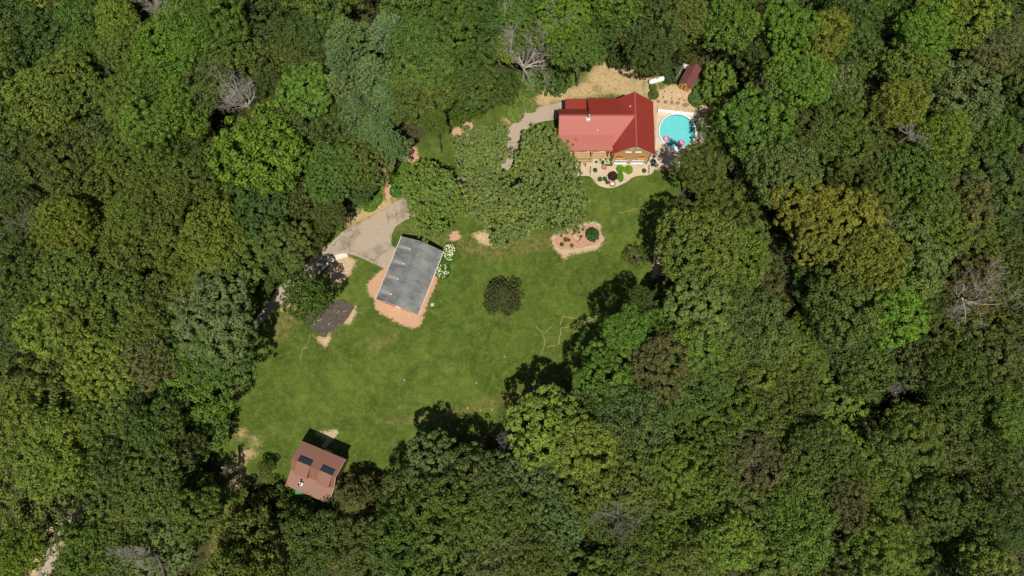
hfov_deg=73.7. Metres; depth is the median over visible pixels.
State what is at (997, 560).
broadleaf tree
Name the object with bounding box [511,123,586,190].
maple tree
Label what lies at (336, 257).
kerb strip
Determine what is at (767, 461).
broadleaf tree
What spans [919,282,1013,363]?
broadleaf tree
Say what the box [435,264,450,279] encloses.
hydrangea bush
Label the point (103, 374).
broadleaf tree
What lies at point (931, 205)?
broadleaf tree
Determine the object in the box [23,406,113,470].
broadleaf tree
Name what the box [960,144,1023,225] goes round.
broadleaf tree
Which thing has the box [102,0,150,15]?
broadleaf tree
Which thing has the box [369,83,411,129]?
pine tree
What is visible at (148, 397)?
broadleaf tree
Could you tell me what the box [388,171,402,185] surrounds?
shrub
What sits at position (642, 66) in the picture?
shrub
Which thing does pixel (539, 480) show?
broadleaf tree
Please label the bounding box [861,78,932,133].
broadleaf tree
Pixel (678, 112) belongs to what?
retaining wall
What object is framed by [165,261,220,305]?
broadleaf tree
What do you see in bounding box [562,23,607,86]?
broadleaf tree
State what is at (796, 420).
broadleaf tree
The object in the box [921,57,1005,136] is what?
broadleaf tree
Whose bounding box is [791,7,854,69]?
broadleaf tree
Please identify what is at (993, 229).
broadleaf tree
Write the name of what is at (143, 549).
dead tree
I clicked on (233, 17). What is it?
broadleaf tree
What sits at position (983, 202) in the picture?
broadleaf tree
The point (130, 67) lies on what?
broadleaf tree
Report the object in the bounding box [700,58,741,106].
broadleaf tree
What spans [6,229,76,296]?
broadleaf tree
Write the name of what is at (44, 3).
broadleaf tree
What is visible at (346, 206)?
undergrowth
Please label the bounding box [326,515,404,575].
broadleaf tree
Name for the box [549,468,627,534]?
broadleaf tree
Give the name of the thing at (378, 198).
shrub
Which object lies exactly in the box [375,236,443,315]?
garage
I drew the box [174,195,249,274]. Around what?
broadleaf tree
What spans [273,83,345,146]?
broadleaf tree
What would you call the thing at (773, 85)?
dead tree
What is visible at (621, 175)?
shrub
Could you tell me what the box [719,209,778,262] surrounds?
broadleaf tree
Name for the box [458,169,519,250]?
maple tree
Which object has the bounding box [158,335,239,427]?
broadleaf tree
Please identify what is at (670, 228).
broadleaf tree
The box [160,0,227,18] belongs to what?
broadleaf tree
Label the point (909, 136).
dead tree
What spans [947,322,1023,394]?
broadleaf tree
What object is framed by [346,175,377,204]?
broadleaf tree
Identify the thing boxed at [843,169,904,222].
broadleaf tree
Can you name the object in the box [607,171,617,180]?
shrub
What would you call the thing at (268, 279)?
broadleaf tree
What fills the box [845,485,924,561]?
broadleaf tree
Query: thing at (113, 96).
broadleaf tree
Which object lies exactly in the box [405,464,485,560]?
broadleaf tree
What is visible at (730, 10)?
broadleaf tree
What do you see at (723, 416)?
broadleaf tree
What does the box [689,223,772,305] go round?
broadleaf tree
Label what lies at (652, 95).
shrub
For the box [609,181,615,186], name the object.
fire ring
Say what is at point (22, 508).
broadleaf tree
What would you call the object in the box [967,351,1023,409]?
broadleaf tree
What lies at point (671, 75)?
shrub
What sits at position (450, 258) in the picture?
hydrangea bush
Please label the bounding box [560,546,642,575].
broadleaf tree
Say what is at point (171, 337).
broadleaf tree
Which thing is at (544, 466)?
broadleaf tree
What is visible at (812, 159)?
broadleaf tree
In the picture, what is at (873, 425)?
broadleaf tree
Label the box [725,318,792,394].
broadleaf tree
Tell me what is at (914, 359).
broadleaf tree
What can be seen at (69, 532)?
broadleaf tree
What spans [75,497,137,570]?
broadleaf tree
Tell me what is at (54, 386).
broadleaf tree
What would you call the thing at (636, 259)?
tree
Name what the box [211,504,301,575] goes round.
broadleaf tree
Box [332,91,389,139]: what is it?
pine tree
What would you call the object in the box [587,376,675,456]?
broadleaf tree
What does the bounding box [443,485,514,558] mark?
broadleaf tree
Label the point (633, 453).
broadleaf tree
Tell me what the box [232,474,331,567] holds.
broadleaf tree
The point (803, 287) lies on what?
broadleaf tree
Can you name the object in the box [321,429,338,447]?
boardwalk
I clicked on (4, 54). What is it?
broadleaf tree
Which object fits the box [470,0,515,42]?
broadleaf tree
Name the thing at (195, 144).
broadleaf tree
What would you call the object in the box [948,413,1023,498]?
broadleaf tree
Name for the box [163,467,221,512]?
broadleaf tree
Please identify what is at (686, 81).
garden shed
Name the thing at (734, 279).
broadleaf tree
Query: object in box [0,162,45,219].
broadleaf tree
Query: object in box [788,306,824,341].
broadleaf tree
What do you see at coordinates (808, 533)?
broadleaf tree
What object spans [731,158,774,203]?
broadleaf tree
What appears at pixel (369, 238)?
driveway
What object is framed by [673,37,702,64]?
broadleaf tree
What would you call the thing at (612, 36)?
broadleaf tree
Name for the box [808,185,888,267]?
broadleaf tree
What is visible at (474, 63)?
broadleaf tree
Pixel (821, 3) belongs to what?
broadleaf tree
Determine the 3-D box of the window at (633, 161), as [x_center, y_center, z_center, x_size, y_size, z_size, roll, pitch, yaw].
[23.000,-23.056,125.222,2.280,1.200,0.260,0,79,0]
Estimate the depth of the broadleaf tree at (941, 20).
114.73 m
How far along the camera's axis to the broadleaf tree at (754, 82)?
118.36 m
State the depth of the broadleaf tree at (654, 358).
104.39 m
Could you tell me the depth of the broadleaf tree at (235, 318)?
106.67 m
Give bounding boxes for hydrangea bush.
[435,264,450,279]
[442,243,456,256]
[444,254,454,262]
[604,160,609,165]
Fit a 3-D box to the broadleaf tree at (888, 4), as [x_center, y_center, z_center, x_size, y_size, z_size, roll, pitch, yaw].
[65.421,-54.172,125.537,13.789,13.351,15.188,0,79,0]
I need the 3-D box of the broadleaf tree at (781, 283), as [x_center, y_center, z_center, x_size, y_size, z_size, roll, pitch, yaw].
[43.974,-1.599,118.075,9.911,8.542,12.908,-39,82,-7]
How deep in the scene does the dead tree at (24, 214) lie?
110.16 m
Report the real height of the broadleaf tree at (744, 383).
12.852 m
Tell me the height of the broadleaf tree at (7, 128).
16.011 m
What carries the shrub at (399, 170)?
on the ground
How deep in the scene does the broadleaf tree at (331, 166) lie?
112.45 m
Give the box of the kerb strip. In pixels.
[323,253,347,268]
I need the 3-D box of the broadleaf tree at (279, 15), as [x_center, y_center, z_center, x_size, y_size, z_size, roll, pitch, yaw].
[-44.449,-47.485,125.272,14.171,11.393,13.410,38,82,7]
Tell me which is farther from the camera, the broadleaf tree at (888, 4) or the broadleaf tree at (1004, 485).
the broadleaf tree at (888, 4)
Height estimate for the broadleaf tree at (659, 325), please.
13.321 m
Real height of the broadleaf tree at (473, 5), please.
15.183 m
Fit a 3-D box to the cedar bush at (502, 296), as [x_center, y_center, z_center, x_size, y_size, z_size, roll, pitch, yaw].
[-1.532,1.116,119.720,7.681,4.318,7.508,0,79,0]
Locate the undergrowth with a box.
[0,0,1023,575]
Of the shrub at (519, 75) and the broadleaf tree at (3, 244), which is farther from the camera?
the shrub at (519, 75)
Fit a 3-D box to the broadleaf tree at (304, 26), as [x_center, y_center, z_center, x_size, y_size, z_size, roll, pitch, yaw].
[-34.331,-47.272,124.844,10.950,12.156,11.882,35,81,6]
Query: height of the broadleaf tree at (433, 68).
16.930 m
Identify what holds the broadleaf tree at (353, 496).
on the ground
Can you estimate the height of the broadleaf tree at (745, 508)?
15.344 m
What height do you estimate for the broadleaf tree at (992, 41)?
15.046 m
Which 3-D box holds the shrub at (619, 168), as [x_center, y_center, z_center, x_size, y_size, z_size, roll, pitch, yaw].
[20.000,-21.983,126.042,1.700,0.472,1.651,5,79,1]
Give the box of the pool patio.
[649,112,706,166]
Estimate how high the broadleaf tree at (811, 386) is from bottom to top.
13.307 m
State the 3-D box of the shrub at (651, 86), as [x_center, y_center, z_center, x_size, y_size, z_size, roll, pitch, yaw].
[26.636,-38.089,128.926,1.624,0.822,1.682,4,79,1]
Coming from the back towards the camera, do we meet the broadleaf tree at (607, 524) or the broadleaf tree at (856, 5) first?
the broadleaf tree at (856, 5)
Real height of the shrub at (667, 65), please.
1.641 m
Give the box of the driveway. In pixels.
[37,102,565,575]
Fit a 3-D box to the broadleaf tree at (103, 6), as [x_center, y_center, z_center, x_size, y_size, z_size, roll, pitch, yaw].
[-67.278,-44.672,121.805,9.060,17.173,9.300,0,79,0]
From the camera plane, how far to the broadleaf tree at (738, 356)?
106.94 m
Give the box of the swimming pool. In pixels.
[658,114,695,152]
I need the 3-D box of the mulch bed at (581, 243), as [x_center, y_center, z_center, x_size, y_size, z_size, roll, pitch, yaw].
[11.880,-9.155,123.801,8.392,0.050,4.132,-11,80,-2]
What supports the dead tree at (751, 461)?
on the ground
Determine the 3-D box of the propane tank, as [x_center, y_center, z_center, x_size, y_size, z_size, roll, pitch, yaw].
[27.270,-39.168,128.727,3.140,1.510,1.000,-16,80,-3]
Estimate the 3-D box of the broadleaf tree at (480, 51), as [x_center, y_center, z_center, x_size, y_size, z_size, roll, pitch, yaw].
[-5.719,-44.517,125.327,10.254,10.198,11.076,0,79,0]
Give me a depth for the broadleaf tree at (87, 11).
118.58 m
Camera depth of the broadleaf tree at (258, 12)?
125.47 m
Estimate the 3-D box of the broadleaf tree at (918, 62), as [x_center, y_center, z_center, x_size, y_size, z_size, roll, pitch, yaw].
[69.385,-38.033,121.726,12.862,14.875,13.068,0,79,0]
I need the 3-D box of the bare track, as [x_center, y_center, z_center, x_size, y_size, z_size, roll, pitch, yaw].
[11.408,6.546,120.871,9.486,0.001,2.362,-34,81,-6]
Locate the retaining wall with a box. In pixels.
[658,109,699,116]
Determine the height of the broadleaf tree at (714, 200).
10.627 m
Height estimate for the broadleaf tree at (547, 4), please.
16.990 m
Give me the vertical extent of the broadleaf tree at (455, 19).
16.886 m
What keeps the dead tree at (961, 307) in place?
on the ground
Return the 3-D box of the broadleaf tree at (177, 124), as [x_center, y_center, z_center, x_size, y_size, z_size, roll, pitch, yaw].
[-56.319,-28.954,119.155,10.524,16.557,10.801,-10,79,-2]
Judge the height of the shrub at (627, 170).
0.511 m
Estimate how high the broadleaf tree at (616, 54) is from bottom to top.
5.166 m
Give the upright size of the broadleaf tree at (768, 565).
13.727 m
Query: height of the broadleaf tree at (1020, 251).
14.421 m
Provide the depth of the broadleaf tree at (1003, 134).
115.74 m
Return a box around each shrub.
[361,196,378,211]
[370,193,382,204]
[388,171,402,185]
[389,184,402,197]
[395,162,412,178]
[439,257,450,268]
[505,104,524,123]
[511,94,529,110]
[516,68,535,85]
[523,98,537,112]
[525,83,540,96]
[531,76,540,88]
[585,227,599,242]
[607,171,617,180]
[616,165,623,172]
[617,172,623,181]
[624,165,632,173]
[638,63,652,72]
[648,89,658,99]
[649,84,656,89]
[657,62,672,74]
[661,67,679,84]
[688,92,702,107]
[692,83,714,105]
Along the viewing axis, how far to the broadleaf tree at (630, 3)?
117.38 m
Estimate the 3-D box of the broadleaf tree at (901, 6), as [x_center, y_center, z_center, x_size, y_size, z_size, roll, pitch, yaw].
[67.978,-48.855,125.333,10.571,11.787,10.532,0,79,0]
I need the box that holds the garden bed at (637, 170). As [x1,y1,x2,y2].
[561,159,654,187]
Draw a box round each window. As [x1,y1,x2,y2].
[614,160,626,163]
[631,160,643,163]
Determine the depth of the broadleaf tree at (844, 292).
106.14 m
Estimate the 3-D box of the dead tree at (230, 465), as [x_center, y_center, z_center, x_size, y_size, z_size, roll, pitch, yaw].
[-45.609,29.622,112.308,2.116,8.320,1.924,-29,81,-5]
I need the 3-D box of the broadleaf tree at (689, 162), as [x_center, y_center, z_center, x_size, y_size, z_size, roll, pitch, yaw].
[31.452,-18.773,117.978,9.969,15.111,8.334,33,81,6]
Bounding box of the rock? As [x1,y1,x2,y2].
[572,233,580,241]
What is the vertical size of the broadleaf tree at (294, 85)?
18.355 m
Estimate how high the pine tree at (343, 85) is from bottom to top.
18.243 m
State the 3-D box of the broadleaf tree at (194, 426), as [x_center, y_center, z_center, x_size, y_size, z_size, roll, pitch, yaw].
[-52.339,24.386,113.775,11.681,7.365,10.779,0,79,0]
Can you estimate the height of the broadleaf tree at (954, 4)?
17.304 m
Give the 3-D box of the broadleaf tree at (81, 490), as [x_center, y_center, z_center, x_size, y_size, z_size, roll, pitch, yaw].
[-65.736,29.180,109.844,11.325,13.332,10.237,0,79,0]
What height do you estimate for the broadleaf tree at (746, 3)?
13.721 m
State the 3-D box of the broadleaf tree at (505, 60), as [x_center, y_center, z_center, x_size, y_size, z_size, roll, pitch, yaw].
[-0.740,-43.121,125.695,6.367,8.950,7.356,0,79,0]
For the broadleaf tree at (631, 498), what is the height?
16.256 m
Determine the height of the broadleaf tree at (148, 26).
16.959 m
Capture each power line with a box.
[686,66,941,574]
[689,67,931,548]
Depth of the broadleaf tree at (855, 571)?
102.94 m
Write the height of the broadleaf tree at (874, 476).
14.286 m
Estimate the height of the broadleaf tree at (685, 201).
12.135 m
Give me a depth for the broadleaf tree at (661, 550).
103.34 m
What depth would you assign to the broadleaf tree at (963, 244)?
109.82 m
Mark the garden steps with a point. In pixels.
(583, 160)
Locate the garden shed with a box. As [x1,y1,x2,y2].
[678,63,700,91]
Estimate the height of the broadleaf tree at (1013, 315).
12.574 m
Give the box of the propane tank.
[649,76,664,83]
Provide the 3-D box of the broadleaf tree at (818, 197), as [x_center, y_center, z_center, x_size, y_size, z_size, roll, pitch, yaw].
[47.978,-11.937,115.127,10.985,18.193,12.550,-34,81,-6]
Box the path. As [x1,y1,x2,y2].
[581,163,591,175]
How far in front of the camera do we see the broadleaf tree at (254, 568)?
101.73 m
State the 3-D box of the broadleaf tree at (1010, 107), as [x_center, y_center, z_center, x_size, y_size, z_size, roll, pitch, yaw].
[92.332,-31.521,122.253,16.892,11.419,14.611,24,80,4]
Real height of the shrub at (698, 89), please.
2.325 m
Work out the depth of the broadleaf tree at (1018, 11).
122.10 m
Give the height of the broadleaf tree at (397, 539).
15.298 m
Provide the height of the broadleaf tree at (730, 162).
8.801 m
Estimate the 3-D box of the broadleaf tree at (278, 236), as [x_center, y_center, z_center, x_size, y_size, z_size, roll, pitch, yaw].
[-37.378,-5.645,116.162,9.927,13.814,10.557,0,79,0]
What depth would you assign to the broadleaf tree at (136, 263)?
110.01 m
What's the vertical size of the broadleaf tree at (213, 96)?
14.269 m
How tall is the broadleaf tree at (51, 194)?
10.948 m
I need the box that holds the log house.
[558,91,654,163]
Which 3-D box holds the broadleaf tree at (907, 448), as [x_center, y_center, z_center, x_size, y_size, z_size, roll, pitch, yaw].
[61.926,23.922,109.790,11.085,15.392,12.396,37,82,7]
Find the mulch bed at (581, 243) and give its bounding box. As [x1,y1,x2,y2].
[554,224,599,249]
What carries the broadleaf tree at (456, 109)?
on the ground
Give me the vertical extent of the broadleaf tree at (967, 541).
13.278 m
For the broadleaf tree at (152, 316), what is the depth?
107.04 m
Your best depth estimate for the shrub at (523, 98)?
127.42 m
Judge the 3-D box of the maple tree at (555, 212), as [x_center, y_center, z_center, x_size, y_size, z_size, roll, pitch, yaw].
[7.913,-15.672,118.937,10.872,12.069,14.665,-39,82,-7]
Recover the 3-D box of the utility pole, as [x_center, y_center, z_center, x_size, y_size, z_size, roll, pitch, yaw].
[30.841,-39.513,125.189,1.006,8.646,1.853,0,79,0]
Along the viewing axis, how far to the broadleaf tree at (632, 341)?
104.45 m
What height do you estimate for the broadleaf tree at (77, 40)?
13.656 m
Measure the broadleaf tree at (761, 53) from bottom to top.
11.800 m
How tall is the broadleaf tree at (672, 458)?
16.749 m
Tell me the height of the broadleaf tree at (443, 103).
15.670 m
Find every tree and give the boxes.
[0,0,36,32]
[0,19,28,79]
[0,64,80,141]
[0,65,37,150]
[0,112,66,196]
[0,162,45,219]
[0,184,50,238]
[0,190,54,233]
[0,204,52,271]
[0,237,54,310]
[0,273,59,340]
[0,302,53,374]
[0,345,99,425]
[0,386,72,472]
[0,457,86,557]
[0,523,64,575]
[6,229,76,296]
[9,7,82,67]
[10,289,84,362]
[10,436,85,504]
[13,113,108,193]
[14,0,84,20]
[21,47,107,121]
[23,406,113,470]
[27,193,96,252]
[27,242,106,323]
[33,167,115,234]
[36,297,112,369]
[40,513,120,575]
[53,0,109,38]
[56,24,116,72]
[57,440,127,503]
[60,330,140,406]
[62,91,125,161]
[62,169,129,245]
[69,221,141,277]
[70,384,134,447]
[73,257,136,305]
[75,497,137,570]
[75,518,151,575]
[79,427,160,503]
[82,45,131,91]
[85,268,161,338]
[87,127,157,189]
[87,467,163,540]
[90,205,181,275]
[92,19,155,68]
[92,365,160,427]
[93,0,147,46]
[93,69,155,127]
[100,544,166,575]
[101,181,161,244]
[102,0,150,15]
[105,516,196,575]
[108,303,166,367]
[109,446,186,525]
[112,94,171,148]
[115,48,184,110]
[115,338,181,392]
[117,269,189,341]
[117,392,185,462]
[122,166,195,237]
[127,20,205,89]
[127,137,193,197]
[129,0,185,50]
[136,314,201,389]
[139,496,214,570]
[141,80,210,143]
[143,208,220,276]
[147,0,221,62]
[147,424,207,474]
[155,122,219,178]
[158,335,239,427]
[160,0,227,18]
[163,402,230,465]
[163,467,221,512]
[164,147,237,207]
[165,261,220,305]
[165,486,228,543]
[168,269,258,367]
[173,45,234,119]
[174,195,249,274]
[179,320,258,389]
[184,0,250,52]
[187,240,271,297]
[189,543,284,575]
[192,11,260,78]
[193,144,257,203]
[205,98,320,197]
[206,65,271,131]
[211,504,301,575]
[220,463,240,474]
[221,179,290,251]
[222,0,298,27]
[225,22,295,97]
[226,488,248,509]
[227,0,307,66]
[228,275,269,315]
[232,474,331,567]
[241,250,283,294]
[250,67,298,123]
[254,217,312,279]
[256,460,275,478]
[259,165,341,233]
[269,508,348,575]
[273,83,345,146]
[275,13,331,84]
[275,60,332,125]
[276,117,342,173]
[279,269,332,325]
[281,0,368,31]
[282,0,342,51]
[292,215,330,260]
[303,140,362,206]
[314,201,348,232]
[323,16,373,69]
[323,42,367,79]
[325,71,363,113]
[326,130,393,189]
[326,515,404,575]
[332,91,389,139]
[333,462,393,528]
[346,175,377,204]
[348,53,401,106]
[356,532,419,575]
[357,111,393,147]
[363,498,441,575]
[366,10,414,58]
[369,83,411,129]
[372,457,446,545]
[375,129,414,166]
[379,0,442,21]
[383,10,446,69]
[384,64,455,126]
[385,533,467,575]
[386,0,425,20]
[388,35,455,102]
[392,159,466,242]
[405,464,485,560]
[406,430,467,496]
[418,0,477,60]
[419,108,448,152]
[423,41,478,103]
[438,83,486,128]
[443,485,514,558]
[444,441,521,522]
[446,62,499,114]
[450,0,515,18]
[451,123,513,182]
[452,16,507,66]
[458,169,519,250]
[461,510,536,575]
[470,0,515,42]
[474,476,542,550]
[480,66,521,106]
[489,0,580,89]
[490,0,534,32]
[490,28,525,66]
[493,182,546,245]
[494,426,526,452]
[497,441,567,510]
[499,522,577,575]
[503,381,585,470]
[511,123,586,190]
[512,7,547,56]
[514,163,590,235]
[516,0,581,29]
[517,478,585,563]
[526,428,575,480]
[531,0,591,41]
[534,9,594,74]
[534,55,572,97]
[543,382,601,434]
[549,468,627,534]
[550,408,617,488]
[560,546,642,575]
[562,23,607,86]
[572,340,637,414]
[579,0,647,29]
[581,2,629,48]
[583,427,657,512]
[586,493,650,559]
[586,515,660,575]
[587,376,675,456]
[587,471,651,549]
[600,3,651,48]
[602,302,648,355]
[606,45,630,68]
[611,413,681,484]
[618,0,687,62]
[618,298,678,362]
[620,25,676,79]
[621,454,693,523]
[623,244,653,270]
[623,284,654,314]
[624,509,685,573]
[626,330,702,408]
[637,384,696,454]
[644,0,705,17]
[648,439,705,499]
[652,278,698,327]
[654,206,745,291]
[654,225,687,260]
[656,470,727,549]
[656,533,725,575]
[657,347,733,423]
[658,319,728,386]
[660,196,705,248]
[660,271,737,349]
[663,0,713,48]
[665,411,738,474]
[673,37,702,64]
[673,139,727,194]
[673,444,751,518]
[679,299,750,374]
[688,0,764,62]
[689,140,766,205]
[689,175,770,243]
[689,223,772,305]
[690,389,765,468]
[693,506,764,575]
[696,107,748,153]
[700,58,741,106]
[700,268,759,320]
[707,482,752,532]
[710,287,801,367]
[711,462,786,536]
[713,352,768,414]
[716,0,774,16]
[716,431,787,495]
[718,81,799,165]
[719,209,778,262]
[723,388,800,461]
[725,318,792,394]
[726,436,772,482]
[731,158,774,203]
[734,36,782,81]
[734,510,815,575]
[740,245,800,313]
[745,137,827,212]
[747,63,797,114]
[756,69,802,105]
[756,466,839,574]
[757,330,816,387]
[758,407,829,466]
[760,0,820,61]
[761,206,814,261]
[762,362,833,424]
[763,51,837,117]
[766,445,838,522]
[769,175,847,245]
[774,418,862,496]
[776,95,845,158]
[778,0,838,12]
[783,209,845,266]
[785,536,888,575]
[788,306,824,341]
[789,330,833,381]
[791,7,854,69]
[791,261,842,309]
[798,84,883,171]
[802,265,894,349]
[807,367,878,439]
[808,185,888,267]
[813,470,874,537]
[814,61,868,112]
[815,523,879,575]
[817,0,884,48]
[817,300,894,369]
[820,425,889,486]
[824,14,887,80]
[825,131,903,193]
[831,335,902,403]
[832,223,912,291]
[832,456,883,507]
[837,513,921,575]
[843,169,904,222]
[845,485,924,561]
[848,0,911,24]
[852,270,932,350]
[856,409,904,451]
[859,194,951,267]
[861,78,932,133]
[861,449,916,516]
[862,0,914,43]
[863,128,918,180]
[865,397,945,478]
[870,143,955,208]
[872,472,940,548]
[874,222,958,304]
[874,382,905,396]
[878,29,954,100]
[885,327,963,394]
[887,0,963,67]
[891,531,956,575]
[893,289,949,332]
[896,121,931,149]
[897,409,991,476]
[899,0,982,27]
[900,468,979,543]
[903,171,967,230]
[904,136,984,206]
[911,107,973,158]
[913,332,999,431]
[919,168,997,241]
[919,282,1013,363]
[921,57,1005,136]
[927,196,992,262]
[930,486,1015,571]
[931,0,1014,56]
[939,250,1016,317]
[941,253,1023,330]
[944,215,1020,275]
[944,456,1023,536]
[944,536,1019,575]
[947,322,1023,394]
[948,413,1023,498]
[951,398,1022,455]
[953,18,1023,76]
[956,110,1023,168]
[959,380,1023,446]
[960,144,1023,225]
[963,233,1023,300]
[965,490,1023,551]
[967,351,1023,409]
[971,0,1023,26]
[973,43,1023,95]
[983,71,1023,154]
[985,215,1023,265]
[990,265,1023,335]
[992,0,1023,36]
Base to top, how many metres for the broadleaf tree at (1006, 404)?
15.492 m
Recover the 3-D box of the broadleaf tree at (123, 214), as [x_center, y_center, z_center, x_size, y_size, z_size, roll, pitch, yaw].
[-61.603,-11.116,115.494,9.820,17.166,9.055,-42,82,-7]
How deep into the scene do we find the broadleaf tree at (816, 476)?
103.00 m
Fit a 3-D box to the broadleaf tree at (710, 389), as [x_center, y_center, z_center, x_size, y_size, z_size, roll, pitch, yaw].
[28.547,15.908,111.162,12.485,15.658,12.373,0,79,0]
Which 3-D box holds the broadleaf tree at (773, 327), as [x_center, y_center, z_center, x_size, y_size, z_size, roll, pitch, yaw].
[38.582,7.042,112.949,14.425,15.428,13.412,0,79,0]
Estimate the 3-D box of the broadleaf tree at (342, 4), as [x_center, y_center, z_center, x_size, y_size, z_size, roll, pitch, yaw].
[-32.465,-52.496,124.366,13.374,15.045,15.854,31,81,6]
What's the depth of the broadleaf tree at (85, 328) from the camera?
106.46 m
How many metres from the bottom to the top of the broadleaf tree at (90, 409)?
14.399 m
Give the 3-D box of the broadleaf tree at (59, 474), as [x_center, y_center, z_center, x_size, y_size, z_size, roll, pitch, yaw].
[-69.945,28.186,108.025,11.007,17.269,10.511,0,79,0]
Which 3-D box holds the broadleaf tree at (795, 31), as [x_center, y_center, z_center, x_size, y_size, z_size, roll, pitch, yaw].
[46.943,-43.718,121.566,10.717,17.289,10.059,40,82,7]
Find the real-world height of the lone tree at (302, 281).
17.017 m
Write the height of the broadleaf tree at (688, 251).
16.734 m
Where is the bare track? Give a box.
[558,315,601,344]
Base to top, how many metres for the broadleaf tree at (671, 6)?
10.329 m
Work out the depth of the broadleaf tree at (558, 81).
126.77 m
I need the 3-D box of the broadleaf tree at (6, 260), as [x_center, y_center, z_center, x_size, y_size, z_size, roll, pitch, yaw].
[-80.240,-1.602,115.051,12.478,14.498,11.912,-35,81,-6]
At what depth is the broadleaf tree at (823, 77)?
112.19 m
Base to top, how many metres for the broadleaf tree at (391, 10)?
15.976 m
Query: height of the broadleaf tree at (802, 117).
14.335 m
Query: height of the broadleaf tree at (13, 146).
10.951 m
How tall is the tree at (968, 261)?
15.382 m
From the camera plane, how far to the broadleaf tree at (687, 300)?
107.12 m
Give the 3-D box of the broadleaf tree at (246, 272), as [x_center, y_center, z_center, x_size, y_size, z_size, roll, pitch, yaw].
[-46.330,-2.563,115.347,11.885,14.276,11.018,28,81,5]
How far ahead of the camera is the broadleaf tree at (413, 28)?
115.15 m
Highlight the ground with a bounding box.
[0,0,1023,575]
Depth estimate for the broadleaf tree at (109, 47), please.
115.37 m
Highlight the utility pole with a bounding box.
[675,64,688,78]
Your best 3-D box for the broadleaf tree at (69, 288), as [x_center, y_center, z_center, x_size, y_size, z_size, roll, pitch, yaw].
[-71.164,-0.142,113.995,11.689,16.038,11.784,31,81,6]
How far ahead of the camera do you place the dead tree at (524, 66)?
119.70 m
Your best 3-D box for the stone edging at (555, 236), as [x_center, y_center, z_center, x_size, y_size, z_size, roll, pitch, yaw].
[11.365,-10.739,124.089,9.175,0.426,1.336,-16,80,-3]
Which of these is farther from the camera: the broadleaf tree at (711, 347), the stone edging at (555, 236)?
the stone edging at (555, 236)
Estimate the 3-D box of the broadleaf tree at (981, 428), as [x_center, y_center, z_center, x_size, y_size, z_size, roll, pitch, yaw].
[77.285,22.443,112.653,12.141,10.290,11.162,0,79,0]
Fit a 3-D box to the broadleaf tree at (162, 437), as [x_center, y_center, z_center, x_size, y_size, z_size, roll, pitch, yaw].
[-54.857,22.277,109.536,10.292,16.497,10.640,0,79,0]
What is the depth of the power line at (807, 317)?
108.48 m
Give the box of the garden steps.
[575,159,592,161]
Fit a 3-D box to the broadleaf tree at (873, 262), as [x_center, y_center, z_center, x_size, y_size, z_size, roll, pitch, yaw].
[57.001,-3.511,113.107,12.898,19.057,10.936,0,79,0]
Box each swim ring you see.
[663,136,669,141]
[678,140,684,145]
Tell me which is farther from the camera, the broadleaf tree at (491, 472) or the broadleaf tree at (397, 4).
the broadleaf tree at (397, 4)
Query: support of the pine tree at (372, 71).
on the ground
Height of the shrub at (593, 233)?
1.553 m
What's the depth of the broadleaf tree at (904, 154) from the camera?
111.72 m
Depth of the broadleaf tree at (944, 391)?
106.69 m
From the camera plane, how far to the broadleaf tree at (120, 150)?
115.44 m
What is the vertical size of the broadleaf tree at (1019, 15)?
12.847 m
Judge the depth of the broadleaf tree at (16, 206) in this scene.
111.57 m
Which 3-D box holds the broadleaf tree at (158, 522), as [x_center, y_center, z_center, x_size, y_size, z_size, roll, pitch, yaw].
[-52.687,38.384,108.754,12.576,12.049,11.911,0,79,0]
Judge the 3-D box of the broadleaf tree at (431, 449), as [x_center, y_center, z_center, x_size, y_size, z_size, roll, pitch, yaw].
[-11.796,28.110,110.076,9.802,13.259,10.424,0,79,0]
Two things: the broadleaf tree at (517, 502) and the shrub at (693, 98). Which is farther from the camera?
the shrub at (693, 98)
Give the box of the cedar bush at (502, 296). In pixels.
[483,276,523,316]
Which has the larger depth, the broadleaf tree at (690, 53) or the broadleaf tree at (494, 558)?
the broadleaf tree at (690, 53)
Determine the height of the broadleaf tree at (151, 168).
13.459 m
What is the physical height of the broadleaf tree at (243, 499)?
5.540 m
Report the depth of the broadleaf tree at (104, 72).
118.63 m
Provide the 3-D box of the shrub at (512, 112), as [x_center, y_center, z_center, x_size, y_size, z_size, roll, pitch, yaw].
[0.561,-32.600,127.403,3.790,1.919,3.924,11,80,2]
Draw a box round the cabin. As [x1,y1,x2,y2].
[286,441,348,503]
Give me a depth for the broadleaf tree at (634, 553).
102.53 m
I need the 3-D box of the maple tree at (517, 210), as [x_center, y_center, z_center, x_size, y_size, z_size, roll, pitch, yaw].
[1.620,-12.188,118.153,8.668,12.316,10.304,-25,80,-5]
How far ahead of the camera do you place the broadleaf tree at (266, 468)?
113.18 m
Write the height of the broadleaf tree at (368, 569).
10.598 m
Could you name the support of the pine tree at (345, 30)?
on the ground
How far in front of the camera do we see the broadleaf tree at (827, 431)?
102.50 m
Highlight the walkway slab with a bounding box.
[657,145,665,165]
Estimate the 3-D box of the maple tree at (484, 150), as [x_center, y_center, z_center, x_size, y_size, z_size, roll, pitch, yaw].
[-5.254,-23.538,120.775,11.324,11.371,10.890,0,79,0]
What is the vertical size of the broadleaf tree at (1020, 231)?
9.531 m
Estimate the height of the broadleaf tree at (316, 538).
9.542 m
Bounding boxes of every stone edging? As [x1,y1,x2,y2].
[551,221,598,238]
[555,235,601,251]
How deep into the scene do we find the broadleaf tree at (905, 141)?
116.92 m
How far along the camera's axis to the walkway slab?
126.68 m
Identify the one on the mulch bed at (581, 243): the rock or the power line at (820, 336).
the rock
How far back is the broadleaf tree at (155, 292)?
109.86 m
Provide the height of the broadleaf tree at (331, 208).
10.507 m

